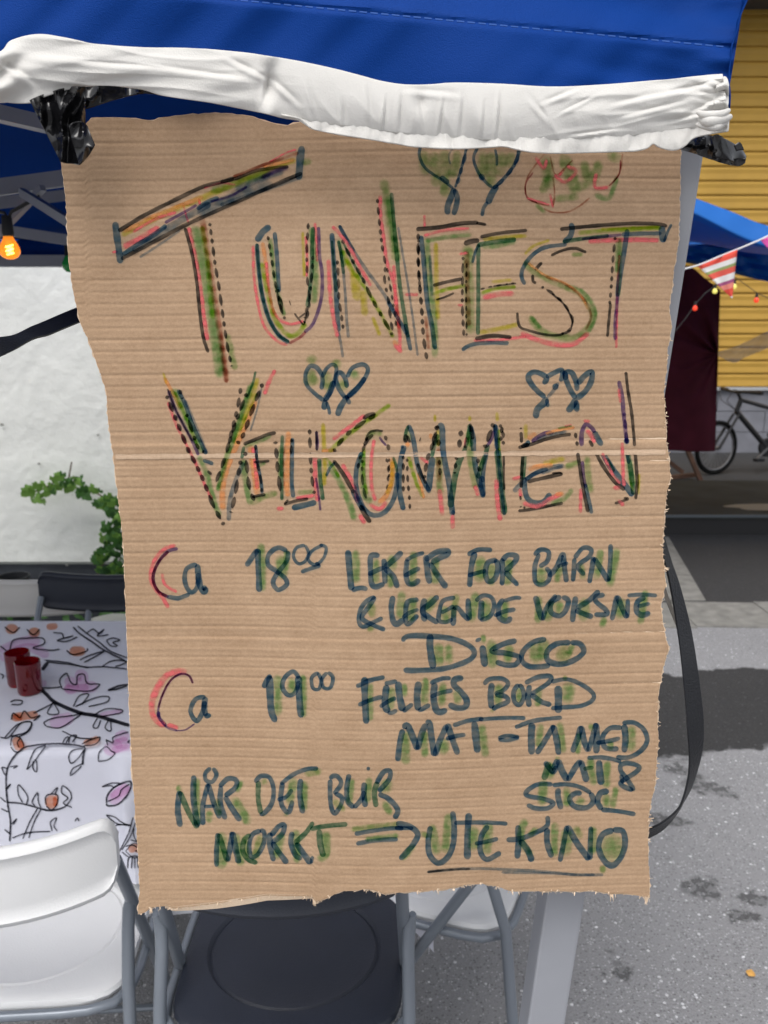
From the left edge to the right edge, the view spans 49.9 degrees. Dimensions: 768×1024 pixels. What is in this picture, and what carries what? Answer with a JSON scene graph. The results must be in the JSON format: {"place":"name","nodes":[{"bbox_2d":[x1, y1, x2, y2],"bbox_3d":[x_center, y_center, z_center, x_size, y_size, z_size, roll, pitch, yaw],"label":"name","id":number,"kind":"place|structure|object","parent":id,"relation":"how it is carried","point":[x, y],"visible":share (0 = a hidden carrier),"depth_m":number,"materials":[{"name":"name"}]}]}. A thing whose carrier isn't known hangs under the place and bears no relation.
{"place":"outdoors","nodes":[
{"label":"outdoors","id":0,"kind":"place"},
{"bbox_2d":[0,267,123,620],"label":"plaster wall","id":1,"kind":"structure","parent":0,"point":[53,409],"depth_m":4.11,"materials":[{"name":"grey paint"}]},
{"bbox_2d":[20,462,123,574],"bbox_3d":[-1.216,0.229,4.071,1.140,0.924,0.267,0,12,0],"label":"creeper plant","id":2,"kind":"object","parent":1,"relation":"attached to","point":[107,503],"visible":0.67,"depth_m":4.05,"materials":[{"name":"green plant"}]},
{"bbox_2d":[0,452,767,1023],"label":"ground","id":3,"kind":"structure","parent":0,"point":[686,942],"depth_m":2.23,"materials":[{"name":"grey asphalt"}]},
{"bbox_2d":[0,571,30,620],"bbox_3d":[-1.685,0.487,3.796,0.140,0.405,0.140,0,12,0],"label":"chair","id":4,"kind":"object","parent":3,"relation":"on","point":[19,575],"visible":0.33,"depth_m":3.79,"materials":[{"name":"black plastic"}]},
{"bbox_2d":[0,579,91,620],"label":"folding chair","id":5,"kind":"object","parent":3,"relation":"on","point":[18,598],"visible":0.22,"depth_m":2.66,"materials":[{"name":"grey plastic"}]},
{"bbox_2d":[3,612,125,620],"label":"ground plants","id":6,"kind":"object","parent":3,"relation":"on","point":[64,618],"visible":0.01,"depth_m":3.73,"materials":[{"name":"green plant"}]},
{"bbox_2d":[91,613,125,620],"bbox_3d":[-1.169,0.524,3.494,0.256,0.145,0.231,-5,13,-20],"label":"border stone","id":7,"kind":"object","parent":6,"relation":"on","point":[114,617],"visible":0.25,"depth_m":3.51,"materials":[{"name":"grey stone"}]},
{"bbox_2d":[34,571,125,620],"bbox_3d":[-0.903,0.598,2.505,0.446,0.748,0.459,0,13,2],"label":"folding chair","id":8,"kind":"object","parent":3,"relation":"on","point":[78,592],"visible":0.24,"depth_m":2.63,"materials":[{"name":"black plastic"}]},
{"bbox_2d":[0,818,178,1023],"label":"folding chair","id":9,"kind":"object","parent":3,"relation":"on","point":[75,927],"visible":0.91,"depth_m":1.32,"materials":[{"name":"white plastic"}]},
{"bbox_2d":[152,890,415,1023],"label":"folding chair","id":10,"kind":"object","parent":3,"relation":"on","point":[345,957],"visible":0.56,"depth_m":1.35,"materials":[{"name":"black plastic"}]},
{"bbox_2d":[0,0,747,1023],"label":"canopy tent","id":11,"kind":"object","parent":3,"relation":"on","point":[540,42],"visible":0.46,"depth_m":0.72,"materials":[{"name":"blue fabric"}]},
{"bbox_2d":[0,195,40,215],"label":"cable","id":12,"kind":"object","parent":11,"relation":"hanging from","point":[20,206],"visible":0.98,"depth_m":1.89,"materials":[{"name":"black plastic"}]},
{"bbox_2d":[0,215,20,258],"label":"festoon bulb","id":13,"kind":"object","parent":12,"relation":"hanging from","point":[9,248],"visible":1,"depth_m":1.90,"materials":[{"name":"orange glass"}]},
{"bbox_2d":[0,307,79,356],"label":"webbing strap","id":14,"kind":"object","parent":11,"relation":"attached to","point":[48,327],"visible":0.69,"depth_m":0.88,"materials":[{"name":"black fabric"}]},
{"bbox_2d":[62,245,70,271],"bbox_3d":[-1.099,-0.885,2.877,0.048,0.096,0.048,0,12,0],"label":"string light bulb","id":15,"kind":"object","parent":11,"relation":"hanging from","point":[65,264],"visible":0.41,"depth_m":2.86,"materials":[{"name":"green glass"}]},
{"bbox_2d":[29,86,156,164],"bbox_3d":[-0.245,-0.329,0.699,0.114,0.071,0.040,0,12,0],"label":"black tape","id":16,"kind":"object","parent":11,"relation":"attached to","point":[61,114],"visible":1,"depth_m":0.69,"materials":[{"name":"black plastic"}]},
{"bbox_2d":[0,34,732,153],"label":"white cloth","id":17,"kind":"object","parent":11,"relation":"attached to","point":[673,114],"visible":1,"depth_m":0.69,"materials":[{"name":"white fabric"}]},
{"bbox_2d":[61,112,681,914],"bbox_3d":[-0.001,0.037,0.812,0.587,0.807,0.045,0,12,0],"label":"cardboard sign","id":18,"kind":"object","parent":11,"relation":"attached to","point":[389,442],"visible":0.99,"depth_m":0.80,"materials":[{"name":"cardboard"}]},
{"bbox_2d":[664,588,675,624],"bbox_3d":[0.300,0.095,0.866,0.006,0.055,0.037,-6,14,-26],"label":"thin cord","id":19,"kind":"object","parent":11,"relation":"hanging from","point":[668,602],"visible":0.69,"depth_m":0.86,"materials":[{"name":"grey fabric"}]},
{"bbox_2d":[648,536,703,838],"bbox_3d":[0.293,0.190,0.866,0.084,0.386,0.033,10,16,38],"label":"webbing strap","id":20,"kind":"object","parent":11,"relation":"attached to","point":[694,708],"visible":0.78,"depth_m":0.85,"materials":[{"name":"black fabric"}]},
{"bbox_2d":[679,134,746,165],"bbox_3d":[0.292,-0.313,0.711,0.083,0.027,0.037,-4,13,-19],"label":"black tape","id":21,"kind":"object","parent":11,"relation":"attached to","point":[718,148],"visible":0.98,"depth_m":0.71,"materials":[{"name":"black plastic"}]},
{"bbox_2d":[390,884,528,1023],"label":"folding chair","id":22,"kind":"object","parent":3,"relation":"on","point":[476,908],"visible":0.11,"depth_m":1.49,"materials":[{"name":"white plastic"}]},
{"bbox_2d":[670,451,702,479],"bbox_3d":[2.903,-0.601,8.394,0.630,0.579,0.300,0,12,0],"label":"trestle","id":23,"kind":"object","parent":3,"relation":"on","point":[696,474],"visible":0.34,"depth_m":8.39,"materials":[{"name":"brown wood"}]},
{"bbox_2d":[661,537,767,628],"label":"paving strip","id":24,"kind":"object","parent":3,"relation":"on","point":[754,614],"visible":0.45,"depth_m":4.50,"materials":[{"name":"concrete"}]},
{"bbox_2d":[686,199,767,281],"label":"canopy tent","id":25,"kind":"object","parent":3,"relation":"on","point":[716,231],"visible":0.34,"depth_m":4.90,"materials":[{"name":"blue fabric"}]},
{"bbox_2d":[664,266,719,451],"bbox_3d":[2.373,-1.226,6.641,0.761,1.498,0.108,-2,13,-7],"label":"hanging cloth","id":26,"kind":"object","parent":25,"relation":"hanging from","point":[690,396],"visible":0.52,"depth_m":6.66,"materials":[{"name":"red fabric"}]},
{"bbox_2d":[718,331,767,362],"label":"gauze scarf","id":27,"kind":"object","parent":26,"relation":"attached to","point":[759,343],"visible":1,"depth_m":6.57,"materials":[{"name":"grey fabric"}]},
{"bbox_2d":[675,277,767,330],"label":"light cable","id":28,"kind":"object","parent":25,"relation":"hanging from","point":[709,290],"visible":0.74,"depth_m":4.06,"materials":[{"name":"black plastic"}]},
{"bbox_2d":[693,301,696,310],"bbox_3d":[1.538,-1.018,4.076,0.024,0.046,0.024,0,12,0],"label":"string light bulb","id":29,"kind":"object","parent":28,"relation":"hanging from","point":[695,306],"visible":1,"depth_m":4.07,"materials":[{"name":"red glass"}]},
{"bbox_2d":[712,284,716,293],"bbox_3d":[1.629,-1.097,4.059,0.024,0.046,0.024,0,12,0],"label":"string light bulb","id":30,"kind":"object","parent":28,"relation":"hanging from","point":[714,290],"visible":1,"depth_m":4.05,"materials":[{"name":"yellow glass"}]},
{"bbox_2d":[754,293,758,302],"bbox_3d":[1.837,-1.055,4.068,0.024,0.046,0.024,0,12,0],"label":"string light bulb","id":31,"kind":"object","parent":28,"relation":"hanging from","point":[756,299],"visible":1,"depth_m":4.06,"materials":[{"name":"red glass"}]},
{"bbox_2d":[685,235,767,297],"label":"bunting","id":32,"kind":"object","parent":25,"relation":"hanging from","point":[719,271],"visible":0.56,"depth_m":2.31,"materials":[{"name":"multicoloured"}]},
{"bbox_2d":[695,387,767,474],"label":"bicycle","id":33,"kind":"object","parent":3,"relation":"on","point":[763,447],"visible":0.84,"depth_m":8.66,"materials":[{"name":"metal"}]},
{"bbox_2d":[746,969,755,975],"bbox_3d":[0.870,1.094,1.958,0.021,0.004,0.022,0,12,0],"label":"fallen leaf","id":34,"kind":"object","parent":3,"relation":"on","point":[749,972],"visible":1,"depth_m":1.96,"materials":[{"name":"brown plant"}]},
{"bbox_3d":[-0.837,0.729,1.946,1.805,0.735,0.645,0,13,0],"label":"trestle table","id":35,"kind":"object","parent":3,"relation":"on","visible":0},
{"bbox_2d":[148,908,192,915],"bbox_3d":[-0.838,0.555,1.906,1.825,0.348,0.658,0,12,0],"label":"under cloth","id":36,"kind":"object","parent":35,"relation":"on","point":[181,912],"visible":0.06,"depth_m":1.63,"materials":[{"name":"white"}]},
{"bbox_2d":[0,621,433,951],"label":"tablecloth","id":37,"kind":"object","parent":35,"relation":"on","point":[65,755],"visible":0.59,"depth_m":1.57,"materials":[{"name":"white fabric"}]},
{"bbox_2d":[3,647,29,687],"bbox_3d":[-0.795,0.339,1.793,0.053,0.075,0.053,0,12,0],"label":"candle holder","id":38,"kind":"object","parent":37,"relation":"on","point":[12,655],"visible":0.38,"depth_m":1.77,"materials":[{"name":"red glass"}]},
{"bbox_2d":[13,656,41,695],"bbox_3d":[-0.756,0.349,1.754,0.053,0.071,0.053,0,12,0],"label":"candle holder","id":39,"kind":"object","parent":37,"relation":"on","point":[28,674],"visible":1,"depth_m":1.74,"materials":[{"name":"red glass"}]},
{"bbox_2d":[664,480,767,534],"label":"stage deck","id":40,"kind":"structure","parent":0,"point":[716,507],"depth_m":6.38,"materials":[{"name":"black"}]},
{"bbox_2d":[668,0,767,451],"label":"yellow building","id":41,"kind":"structure","parent":0,"point":[742,190],"depth_m":9.62,"materials":[{"name":"paint"}]}
]}

